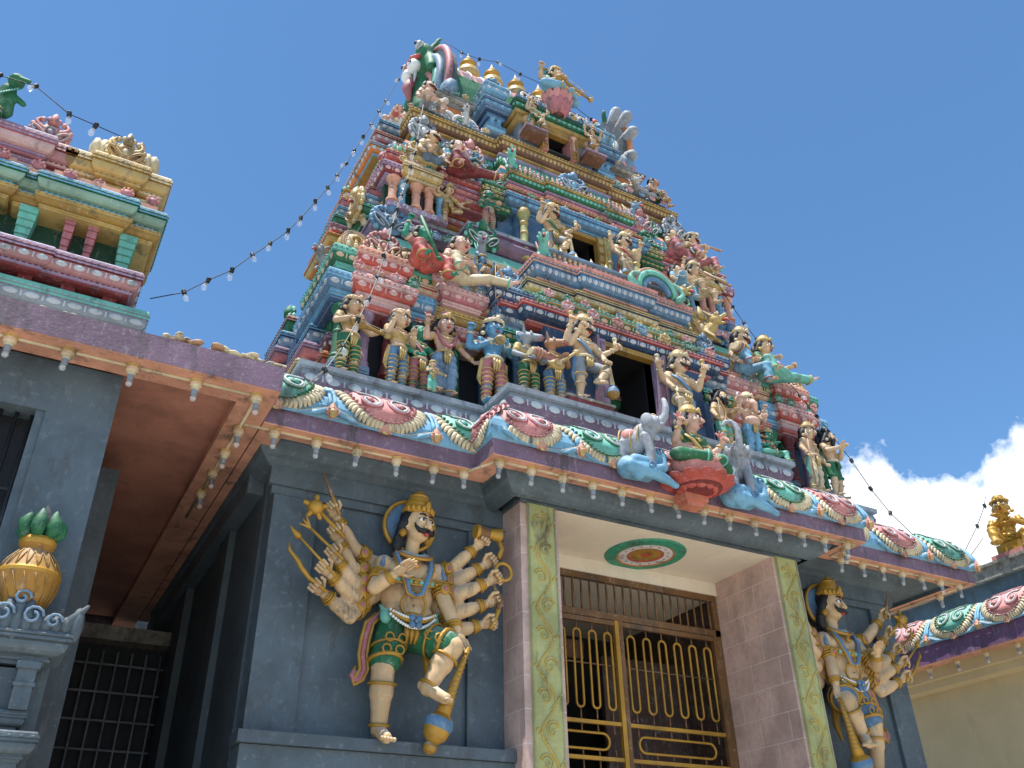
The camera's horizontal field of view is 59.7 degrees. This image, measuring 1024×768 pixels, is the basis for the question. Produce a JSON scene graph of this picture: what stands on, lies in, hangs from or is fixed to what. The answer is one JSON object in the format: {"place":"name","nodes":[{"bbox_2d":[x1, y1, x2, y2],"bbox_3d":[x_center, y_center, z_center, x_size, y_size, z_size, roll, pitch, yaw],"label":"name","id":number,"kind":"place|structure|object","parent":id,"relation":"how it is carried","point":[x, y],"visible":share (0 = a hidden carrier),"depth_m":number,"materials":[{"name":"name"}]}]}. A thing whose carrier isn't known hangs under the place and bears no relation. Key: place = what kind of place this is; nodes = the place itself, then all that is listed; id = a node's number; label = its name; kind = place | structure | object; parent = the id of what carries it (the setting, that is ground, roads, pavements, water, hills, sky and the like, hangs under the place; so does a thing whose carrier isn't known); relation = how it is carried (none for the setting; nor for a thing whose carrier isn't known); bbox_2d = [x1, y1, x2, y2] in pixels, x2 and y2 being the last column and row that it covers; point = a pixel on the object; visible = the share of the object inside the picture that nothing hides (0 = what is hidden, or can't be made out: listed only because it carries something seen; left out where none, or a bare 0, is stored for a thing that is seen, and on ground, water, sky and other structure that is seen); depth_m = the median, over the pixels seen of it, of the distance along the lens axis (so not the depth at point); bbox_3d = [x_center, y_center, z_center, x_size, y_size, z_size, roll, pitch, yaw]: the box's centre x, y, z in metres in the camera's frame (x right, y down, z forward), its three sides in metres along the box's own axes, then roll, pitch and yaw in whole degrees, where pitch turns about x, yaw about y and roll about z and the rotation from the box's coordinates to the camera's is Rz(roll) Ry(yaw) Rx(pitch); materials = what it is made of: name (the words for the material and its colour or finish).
{"place":"outdoors","nodes":[
{"label":"outdoors","id":0,"kind":"place"},
{"bbox_2d":[0,295,284,767],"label":"hall","id":1,"kind":"structure","parent":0,"point":[109,463],"depth_m":6.94,"materials":[{"name":"stone"}]},
{"bbox_2d":[2,332,18,352],"bbox_3d":[-3.451,-0.255,6.106,0.098,0.176,0.100,5,-35,-10],"label":"eave lamp","id":2,"kind":"object","parent":1,"relation":"attached to","point":[10,340],"visible":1,"depth_m":6.10,"materials":[{"name":"beige plastic"}]},
{"bbox_2d":[0,589,89,767],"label":"shrine bracket","id":3,"kind":"object","parent":1,"relation":"attached to","point":[34,639],"visible":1,"depth_m":5.28,"materials":[{"name":"stone"}]},
{"bbox_2d":[0,505,67,609],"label":"ritual pot","id":4,"kind":"object","parent":3,"relation":"on","point":[31,564],"visible":0.85,"depth_m":5.52,"materials":[{"name":"gold metal"}]},
{"bbox_2d":[60,346,76,366],"bbox_3d":[-3.133,-0.167,6.258,0.100,0.176,0.098,9,-37,-9],"label":"eave lamp","id":5,"kind":"object","parent":1,"relation":"attached to","point":[68,353],"visible":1,"depth_m":6.26,"materials":[{"name":"beige plastic"}]},
{"bbox_2d":[0,105,172,331],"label":"shrine tower","id":6,"kind":"structure","parent":1,"relation":"on","point":[81,232],"depth_m":8.50,"materials":[{"name":"stone"}]},
{"bbox_2d":[0,73,30,118],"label":"dragon statue","id":7,"kind":"object","parent":6,"relation":"on","point":[10,98],"visible":0.96,"depth_m":8.67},
{"bbox_2d":[0,72,121,136],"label":"string lights","id":8,"kind":"object","parent":6,"relation":"hanging from","point":[69,112],"visible":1,"depth_m":8.74,"materials":[{"name":"black glass"}]},
{"bbox_2d":[53,649,164,767],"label":"window grille","id":9,"kind":"object","parent":1,"relation":"attached to","point":[109,693],"depth_m":9.85,"materials":[{"name":"metal"}]},
{"bbox_2d":[0,333,252,517],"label":"conduit","id":10,"kind":"object","parent":1,"relation":"attached to","point":[158,373],"visible":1,"depth_m":6.60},
{"bbox_2d":[126,362,139,381],"bbox_3d":[-2.753,-0.058,6.443,0.098,0.176,0.100,24,-40,-33],"label":"eave lamp","id":11,"kind":"object","parent":1,"relation":"attached to","point":[132,369],"visible":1,"depth_m":6.44,"materials":[{"name":"beige plastic"}]},
{"bbox_2d":[40,305,274,365],"bbox_3d":[-2.644,-0.353,6.676,1.766,0.138,0.172,16,-36,-25],"label":"rubble","id":12,"kind":"object","parent":1,"relation":"on","point":[178,336],"visible":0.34,"depth_m":6.81,"materials":[{"name":"stone"}]},
{"bbox_2d":[189,377,203,396],"bbox_3d":[-2.360,0.051,6.631,0.100,0.176,0.097,-28,-42,36],"label":"eave lamp","id":13,"kind":"object","parent":1,"relation":"attached to","point":[196,384],"visible":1,"depth_m":6.62,"materials":[{"name":"beige plastic"}]},
{"bbox_2d":[196,489,206,504],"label":"eave lamp","id":14,"kind":"object","parent":1,"relation":"attached to","point":[200,494],"visible":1,"depth_m":8.22,"materials":[{"name":"beige plastic"}]},
{"bbox_2d":[207,468,218,484],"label":"eave lamp","id":15,"kind":"object","parent":1,"relation":"attached to","point":[212,475],"visible":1,"depth_m":7.88,"materials":[{"name":"glass"}]},
{"bbox_2d":[219,447,231,464],"bbox_3d":[-2.445,0.638,7.564,0.100,0.176,0.098,-4,-31,12],"label":"eave lamp","id":16,"kind":"object","parent":1,"relation":"attached to","point":[224,453],"visible":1,"depth_m":7.55,"materials":[{"name":"beige glass"}]},
{"bbox_2d":[232,425,244,442],"bbox_3d":[-2.231,0.435,7.247,0.100,0.176,0.098,-27,-39,37],"label":"eave lamp","id":17,"kind":"object","parent":1,"relation":"attached to","point":[237,431],"visible":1,"depth_m":7.24,"materials":[{"name":"beige glass"}]},
{"bbox_2d":[250,392,262,410],"bbox_3d":[-1.958,0.160,6.818,0.098,0.176,0.100,-7,-34,1],"label":"eave lamp","id":18,"kind":"object","parent":1,"relation":"attached to","point":[256,398],"visible":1,"depth_m":6.81,"materials":[{"name":"beige glass"}]},
{"bbox_2d":[0,0,1023,564],"label":"sky","id":19,"kind":"structure","parent":0,"point":[855,168],"materials":[{"name":"blue"}]},
{"bbox_2d":[890,538,1023,767],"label":"side wing","id":20,"kind":"structure","parent":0,"point":[969,713],"depth_m":13.38,"materials":[{"name":"paint"}]},
{"bbox_2d":[986,495,1023,546],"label":"statue","id":21,"kind":"object","parent":20,"relation":"on","point":[1001,530],"visible":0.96,"depth_m":13.52,"materials":[{"name":"gold metal"}]},
{"bbox_3d":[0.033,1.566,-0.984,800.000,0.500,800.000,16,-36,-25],"label":"ground","id":22,"kind":"structure","parent":0,"visible":0},
{"bbox_2d":[138,373,981,767],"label":"gatehouse","id":23,"kind":"object","parent":22,"relation":"on","point":[260,661],"visible":0.82,"depth_m":8.23,"materials":[{"name":"stone"}]},
{"bbox_2d":[268,427,280,444],"bbox_3d":[-1.949,0.453,7.289,0.098,0.176,0.100,-13,-35,14],"label":"eave lamp","id":24,"kind":"object","parent":23,"relation":"attached to","point":[274,433],"visible":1,"depth_m":7.28,"materials":[{"name":"beige glass"}]},
{"bbox_2d":[311,437,322,454],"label":"eave lamp","id":25,"kind":"object","parent":23,"relation":"attached to","point":[316,443],"visible":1,"depth_m":7.44,"materials":[{"name":"beige glass"}]},
{"bbox_2d":[351,446,362,462],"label":"eave lamp","id":26,"kind":"object","parent":23,"relation":"attached to","point":[357,452],"visible":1,"depth_m":7.58,"materials":[{"name":"beige glass"}]},
{"bbox_2d":[391,456,401,472],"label":"eave lamp","id":27,"kind":"object","parent":23,"relation":"attached to","point":[396,461],"visible":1,"depth_m":7.74,"materials":[{"name":"beige glass"}]},
{"bbox_2d":[288,472,512,754],"bbox_3d":[-0.917,1.840,7.318,2.023,2.223,0.661,16,-36,-25],"label":"guardian statue","id":28,"kind":"object","parent":23,"relation":"attached to","point":[424,610],"visible":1,"depth_m":7.30,"materials":[{"name":"multicoloured"}]},
{"bbox_2d":[428,464,439,479],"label":"eave lamp","id":29,"kind":"object","parent":23,"relation":"attached to","point":[434,469],"visible":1,"depth_m":7.89,"materials":[{"name":"beige glass"}]},
{"bbox_2d":[458,469,468,484],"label":"eave lamp","id":30,"kind":"object","parent":23,"relation":"attached to","point":[463,474],"visible":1,"depth_m":7.98,"materials":[{"name":"beige glass"}]},
{"bbox_2d":[494,458,504,474],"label":"eave lamp","id":31,"kind":"object","parent":23,"relation":"attached to","point":[499,463],"visible":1,"depth_m":7.82,"materials":[{"name":"beige glass"}]},
{"bbox_2d":[526,466,536,481],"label":"eave lamp","id":32,"kind":"object","parent":23,"relation":"attached to","point":[531,471],"visible":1,"depth_m":7.95,"materials":[{"name":"beige glass"}]},
{"bbox_2d":[557,473,567,488],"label":"eave lamp","id":33,"kind":"object","parent":23,"relation":"attached to","point":[562,478],"visible":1,"depth_m":8.09,"materials":[{"name":"beige glass"}]},
{"bbox_2d":[264,37,876,522],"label":"temple tower","id":34,"kind":"structure","parent":23,"relation":"on","point":[646,309],"depth_m":11.38,"materials":[{"name":"stone"}]},
{"bbox_2d":[150,39,421,298],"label":"string lights","id":35,"kind":"object","parent":34,"relation":"hanging from","point":[208,279],"visible":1,"depth_m":10.61,"materials":[{"name":"black glass"}]},
{"bbox_2d":[298,105,423,391],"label":"string lights","id":36,"kind":"object","parent":34,"relation":"hanging from","point":[324,369],"visible":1,"depth_m":9.19,"materials":[{"name":"glass"}]},
{"bbox_2d":[332,294,390,372],"bbox_3d":[-1.503,-0.467,8.984,0.657,0.972,0.382,26,-41,-36],"label":"statue","id":37,"kind":"object","parent":34,"relation":"on","point":[352,305],"visible":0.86,"depth_m":8.88,"materials":[{"name":"paint"}]},
{"bbox_2d":[381,103,412,125],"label":"statue","id":38,"kind":"object","parent":34,"relation":"on","point":[397,114],"visible":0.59,"depth_m":13.46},
{"bbox_2d":[383,308,417,384],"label":"statue","id":39,"kind":"object","parent":34,"relation":"on","point":[396,357],"visible":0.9,"depth_m":9.11,"materials":[{"name":"paint"}]},
{"bbox_2d":[402,212,458,279],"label":"statue","id":40,"kind":"object","parent":34,"relation":"on","point":[425,258],"visible":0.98,"depth_m":9.88,"materials":[{"name":"paint"}]},
{"bbox_2d":[405,321,457,390],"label":"statue","id":41,"kind":"object","parent":34,"relation":"on","point":[418,362],"visible":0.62,"depth_m":9.26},
{"bbox_2d":[416,81,448,113],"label":"statue","id":42,"kind":"object","parent":34,"relation":"on","point":[425,91],"visible":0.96,"depth_m":13.08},
{"bbox_2d":[417,130,452,166],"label":"statue","id":43,"kind":"object","parent":34,"relation":"on","point":[428,146],"visible":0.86,"depth_m":11.74,"materials":[{"name":"stone"}]},
{"bbox_2d":[426,360,446,391],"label":"statue","id":44,"kind":"object","parent":34,"relation":"on","point":[431,379],"visible":1,"depth_m":9.01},
{"bbox_2d":[423,310,478,397],"bbox_3d":[-0.682,-0.314,9.480,0.687,1.050,0.269,20,-38,-30],"label":"statue","id":45,"kind":"object","parent":34,"relation":"on","point":[442,333],"visible":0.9,"depth_m":9.42,"materials":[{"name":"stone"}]},
{"bbox_2d":[430,181,472,221],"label":"statue","id":46,"kind":"object","parent":34,"relation":"on","point":[448,189],"visible":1,"depth_m":11.62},
{"bbox_2d":[442,140,504,181],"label":"statue","id":47,"kind":"object","parent":34,"relation":"on","point":[463,167],"visible":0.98,"depth_m":11.74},
{"bbox_2d":[469,151,490,180],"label":"statue","id":48,"kind":"object","parent":34,"relation":"on","point":[474,157],"visible":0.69,"depth_m":12.19,"materials":[{"name":"stone"}]},
{"bbox_2d":[442,235,520,298],"bbox_3d":[-0.383,-1.359,10.243,0.846,0.848,0.552,24,-40,-34],"label":"statue","id":49,"kind":"object","parent":34,"relation":"on","point":[458,248],"visible":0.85,"depth_m":10.14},
{"bbox_2d":[473,252,496,292],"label":"statue","id":50,"kind":"object","parent":34,"relation":"on","point":[480,261],"visible":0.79,"depth_m":10.44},
{"bbox_2d":[478,188,501,229],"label":"statue","id":51,"kind":"object","parent":34,"relation":"on","point":[489,206],"visible":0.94,"depth_m":11.69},
{"bbox_2d":[466,315,521,403],"bbox_3d":[-0.162,-0.279,9.445,0.707,1.093,0.436,14,-35,-22],"label":"statue","id":52,"kind":"object","parent":34,"relation":"on","point":[494,345],"visible":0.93,"depth_m":9.45,"materials":[{"name":"paint"}]},
{"bbox_2d":[511,324,547,390],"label":"statue","id":53,"kind":"object","parent":34,"relation":"on","point":[527,364],"visible":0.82,"depth_m":9.42,"materials":[{"name":"paint"}]},
{"bbox_2d":[444,40,614,142],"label":"string lights","id":54,"kind":"object","parent":34,"relation":"hanging from","point":[519,73],"visible":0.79,"depth_m":15.16,"materials":[{"name":"black glass"}]},
{"bbox_2d":[525,96,549,128],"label":"statue","id":55,"kind":"object","parent":34,"relation":"on","point":[531,106],"visible":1,"depth_m":13.67,"materials":[{"name":"stone"}]},
{"bbox_2d":[540,87,573,118],"bbox_3d":[0.718,-4.397,14.221,0.552,0.416,0.552,16,-36,-25],"label":"lotus pedestal","id":56,"kind":"object","parent":34,"relation":"on","point":[557,100],"visible":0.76,"depth_m":14.07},
{"bbox_2d":[538,61,593,107],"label":"statue","id":57,"kind":"object","parent":56,"relation":"on","point":[552,77],"visible":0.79,"depth_m":14.28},
{"bbox_2d":[536,331,578,396],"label":"statue","id":58,"kind":"object","parent":34,"relation":"on","point":[553,374],"visible":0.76,"depth_m":9.45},
{"bbox_2d":[536,198,580,255],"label":"statue","id":59,"kind":"object","parent":34,"relation":"on","point":[547,215],"visible":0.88,"depth_m":11.73,"materials":[{"name":"stone"}]},
{"bbox_2d":[538,123,578,163],"bbox_3d":[0.503,-3.522,14.245,0.660,0.495,1.030,16,-36,-25],"label":"doorway","id":60,"kind":"structure","parent":34,"relation":"in","point":[558,145],"depth_m":13.99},
{"bbox_2d":[559,220,608,267],"bbox_3d":[0.743,-1.527,12.579,0.780,0.935,1.030,16,-36,-25],"label":"doorway","id":61,"kind":"structure","parent":34,"relation":"in","point":[581,241],"depth_m":12.52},
{"bbox_2d":[563,310,622,399],"bbox_3d":[0.897,-0.285,9.794,0.746,1.154,0.438,19,-38,-29],"label":"statue","id":62,"kind":"object","parent":34,"relation":"on","point":[580,328],"visible":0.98,"depth_m":9.71,"materials":[{"name":"paint"}]},
{"bbox_2d":[583,124,602,151],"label":"statue","id":63,"kind":"object","parent":34,"relation":"on","point":[593,139],"visible":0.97,"depth_m":14.12,"materials":[{"name":"stone"}]},
{"bbox_2d":[607,230,644,274],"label":"statue","id":64,"kind":"object","parent":34,"relation":"on","point":[621,249],"visible":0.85,"depth_m":12.25,"materials":[{"name":"stone"}]},
{"bbox_2d":[591,334,672,426],"bbox_3d":[1.177,0.318,10.594,0.980,1.265,1.030,16,-36,-25],"label":"doorway","id":65,"kind":"structure","parent":34,"relation":"in","point":[627,367],"depth_m":10.70,"materials":[{"name":"black"}]},
{"bbox_2d":[629,174,660,199],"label":"statue","id":66,"kind":"object","parent":34,"relation":"on","point":[637,188],"visible":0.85,"depth_m":14.70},
{"bbox_2d":[647,178,674,207],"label":"statue","id":67,"kind":"object","parent":34,"relation":"on","point":[662,193],"visible":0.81,"depth_m":14.81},
{"bbox_2d":[662,229,695,262],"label":"statue","id":68,"kind":"object","parent":34,"relation":"on","point":[676,249],"visible":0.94,"depth_m":13.39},
{"bbox_2d":[654,349,708,433],"bbox_3d":[1.935,0.073,10.251,0.786,1.218,0.458,16,-36,-25],"label":"statue","id":69,"kind":"object","parent":34,"relation":"on","point":[676,380],"visible":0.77,"depth_m":10.36,"materials":[{"name":"paint"}]},
{"bbox_2d":[667,263,702,299],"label":"statue","id":70,"kind":"object","parent":34,"relation":"on","point":[676,274],"visible":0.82,"depth_m":12.52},
{"bbox_2d":[683,232,723,270],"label":"statue","id":71,"kind":"object","parent":34,"relation":"on","point":[699,254],"visible":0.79,"depth_m":13.47,"materials":[{"name":"stone"}]},
{"bbox_2d":[681,256,731,304],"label":"statue","id":72,"kind":"object","parent":34,"relation":"on","point":[693,269],"visible":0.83,"depth_m":12.75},
{"bbox_2d":[708,387,739,443],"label":"statue","id":73,"kind":"object","parent":34,"relation":"on","point":[718,402],"visible":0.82,"depth_m":10.57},
{"bbox_2d":[735,391,767,452],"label":"statue","id":74,"kind":"object","parent":34,"relation":"on","point":[747,405],"visible":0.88,"depth_m":10.54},
{"bbox_2d":[728,326,778,381],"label":"statue","id":75,"kind":"object","parent":34,"relation":"on","point":[742,356],"visible":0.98,"depth_m":11.75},
{"bbox_2d":[760,427,793,460],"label":"statue","id":76,"kind":"object","parent":34,"relation":"on","point":[769,448],"visible":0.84,"depth_m":10.51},
{"bbox_2d":[648,176,911,533],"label":"string lights","id":77,"kind":"object","parent":34,"relation":"hanging from","point":[851,460],"visible":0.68,"depth_m":12.09,"materials":[{"name":"black glass"}]},
{"bbox_2d":[751,335,818,385],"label":"statue","id":78,"kind":"object","parent":34,"relation":"on","point":[762,347],"visible":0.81,"depth_m":11.97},
{"bbox_2d":[797,421,830,491],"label":"statue","id":79,"kind":"object","parent":34,"relation":"on","point":[813,459],"visible":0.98,"depth_m":11.27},
{"bbox_2d":[814,428,850,498],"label":"statue","id":80,"kind":"object","parent":34,"relation":"on","point":[825,440],"visible":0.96,"depth_m":11.53,"materials":[{"name":"paint"}]},
{"bbox_2d":[587,480,597,495],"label":"eave lamp","id":81,"kind":"object","parent":23,"relation":"attached to","point":[592,485],"visible":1,"depth_m":8.22,"materials":[{"name":"beige glass"}]},
{"bbox_2d":[244,423,964,612],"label":"string lights","id":82,"kind":"object","parent":23,"relation":"attached to","point":[507,463],"visible":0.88,"depth_m":8.27},
{"bbox_2d":[616,487,626,502],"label":"eave lamp","id":83,"kind":"object","parent":23,"relation":"attached to","point":[621,492],"visible":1,"depth_m":8.36,"materials":[{"name":"beige glass"}]},
{"bbox_2d":[617,447,678,488],"bbox_3d":[1.261,0.788,8.386,0.575,0.399,0.308,16,-36,-25],"label":"cloud base","id":84,"kind":"object","parent":23,"relation":"attached to","point":[637,467],"visible":0.95,"depth_m":8.25,"materials":[{"name":"paint"}]},
{"bbox_2d":[616,398,668,463],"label":"elephant statue","id":85,"kind":"object","parent":84,"relation":"on","point":[638,439],"visible":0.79,"depth_m":8.47,"materials":[{"name":"paint"}]},
{"bbox_2d":[644,494,654,508],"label":"eave lamp","id":86,"kind":"object","parent":23,"relation":"attached to","point":[649,499],"visible":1,"depth_m":8.50,"materials":[{"name":"beige glass"}]},
{"bbox_2d":[560,568,739,767],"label":"gate","id":87,"kind":"structure","parent":23,"relation":"attached to","point":[617,623],"depth_m":9.30,"materials":[{"name":"brown metal"}]},
{"bbox_2d":[660,458,734,498],"bbox_3d":[1.775,0.927,8.580,0.757,0.289,0.703,16,-36,-25],"label":"lotus pedestal","id":88,"kind":"object","parent":23,"relation":"on","point":[711,479],"visible":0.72,"depth_m":8.39,"materials":[{"name":"paint"}]},
{"bbox_2d":[669,404,733,474],"bbox_3d":[1.819,0.588,8.697,0.786,0.947,0.453,20,-38,-30],"label":"statue","id":89,"kind":"object","parent":88,"relation":"on","point":[688,421],"visible":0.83,"depth_m":8.66,"materials":[{"name":"paint"}]},
{"bbox_2d":[698,506,707,521],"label":"eave lamp","id":90,"kind":"object","parent":23,"relation":"attached to","point":[703,512],"visible":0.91,"depth_m":8.77,"materials":[{"name":"beige glass"}]},
{"bbox_2d":[724,513,733,526],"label":"eave lamp","id":91,"kind":"object","parent":23,"relation":"attached to","point":[728,517],"visible":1,"depth_m":8.91,"materials":[{"name":"beige glass"}]},
{"bbox_2d":[720,476,779,516],"bbox_3d":[2.339,1.119,8.855,0.575,0.399,0.308,16,-36,-25],"label":"cloud base","id":92,"kind":"object","parent":23,"relation":"attached to","point":[740,496],"visible":0.92,"depth_m":8.72,"materials":[{"name":"paint"}]},
{"bbox_2d":[721,419,754,490],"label":"elephant statue","id":93,"kind":"object","parent":92,"relation":"on","point":[737,453],"visible":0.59,"depth_m":8.90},
{"bbox_2d":[749,518,758,532],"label":"eave lamp","id":94,"kind":"object","parent":23,"relation":"attached to","point":[754,523],"visible":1,"depth_m":9.04,"materials":[{"name":"beige glass"}]},
{"bbox_2d":[773,524,782,538],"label":"eave lamp","id":95,"kind":"object","parent":23,"relation":"attached to","point":[778,529],"visible":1,"depth_m":9.18,"materials":[{"name":"beige glass"}]},
{"bbox_2d":[796,530,805,543],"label":"eave lamp","id":96,"kind":"object","parent":23,"relation":"attached to","point":[801,534],"visible":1,"depth_m":9.32,"materials":[{"name":"beige glass"}]},
{"bbox_2d":[819,535,828,548],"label":"eave lamp","id":97,"kind":"object","parent":23,"relation":"attached to","point":[823,539],"visible":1,"depth_m":9.45,"materials":[{"name":"beige glass"}]},
{"bbox_2d":[836,556,844,568],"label":"eave lamp","id":98,"kind":"object","parent":23,"relation":"attached to","point":[840,560],"visible":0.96,"depth_m":9.98,"materials":[{"name":"beige glass"}]},
{"bbox_2d":[841,541,850,553],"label":"eave lamp","id":99,"kind":"object","parent":23,"relation":"attached to","point":[846,545],"visible":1,"depth_m":9.59,"materials":[{"name":"beige glass"}]},
{"bbox_2d":[802,577,920,767],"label":"guardian statue","id":100,"kind":"object","parent":23,"relation":"attached to","point":[855,673],"visible":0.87,"depth_m":9.57,"materials":[{"name":"multicoloured"}]},
{"bbox_2d":[857,561,865,573],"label":"eave lamp","id":101,"kind":"object","parent":23,"relation":"attached to","point":[861,565],"visible":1,"depth_m":10.12,"materials":[{"name":"beige glass"}]},
{"bbox_2d":[877,565,885,577],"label":"eave lamp","id":102,"kind":"object","parent":23,"relation":"attached to","point":[882,569],"visible":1,"depth_m":10.25,"materials":[{"name":"beige glass"}]},
{"bbox_2d":[897,570,905,582],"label":"eave lamp","id":103,"kind":"object","parent":23,"relation":"attached to","point":[901,574],"visible":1,"depth_m":10.39,"materials":[{"name":"beige glass"}]},
{"bbox_2d":[916,574,925,586],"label":"eave lamp","id":104,"kind":"object","parent":23,"relation":"attached to","point":[921,578],"visible":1,"depth_m":10.53,"materials":[{"name":"beige glass"}]},
{"bbox_2d":[935,578,944,590],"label":"eave lamp","id":105,"kind":"object","parent":23,"relation":"attached to","point":[939,583],"visible":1,"depth_m":10.67,"materials":[{"name":"beige glass"}]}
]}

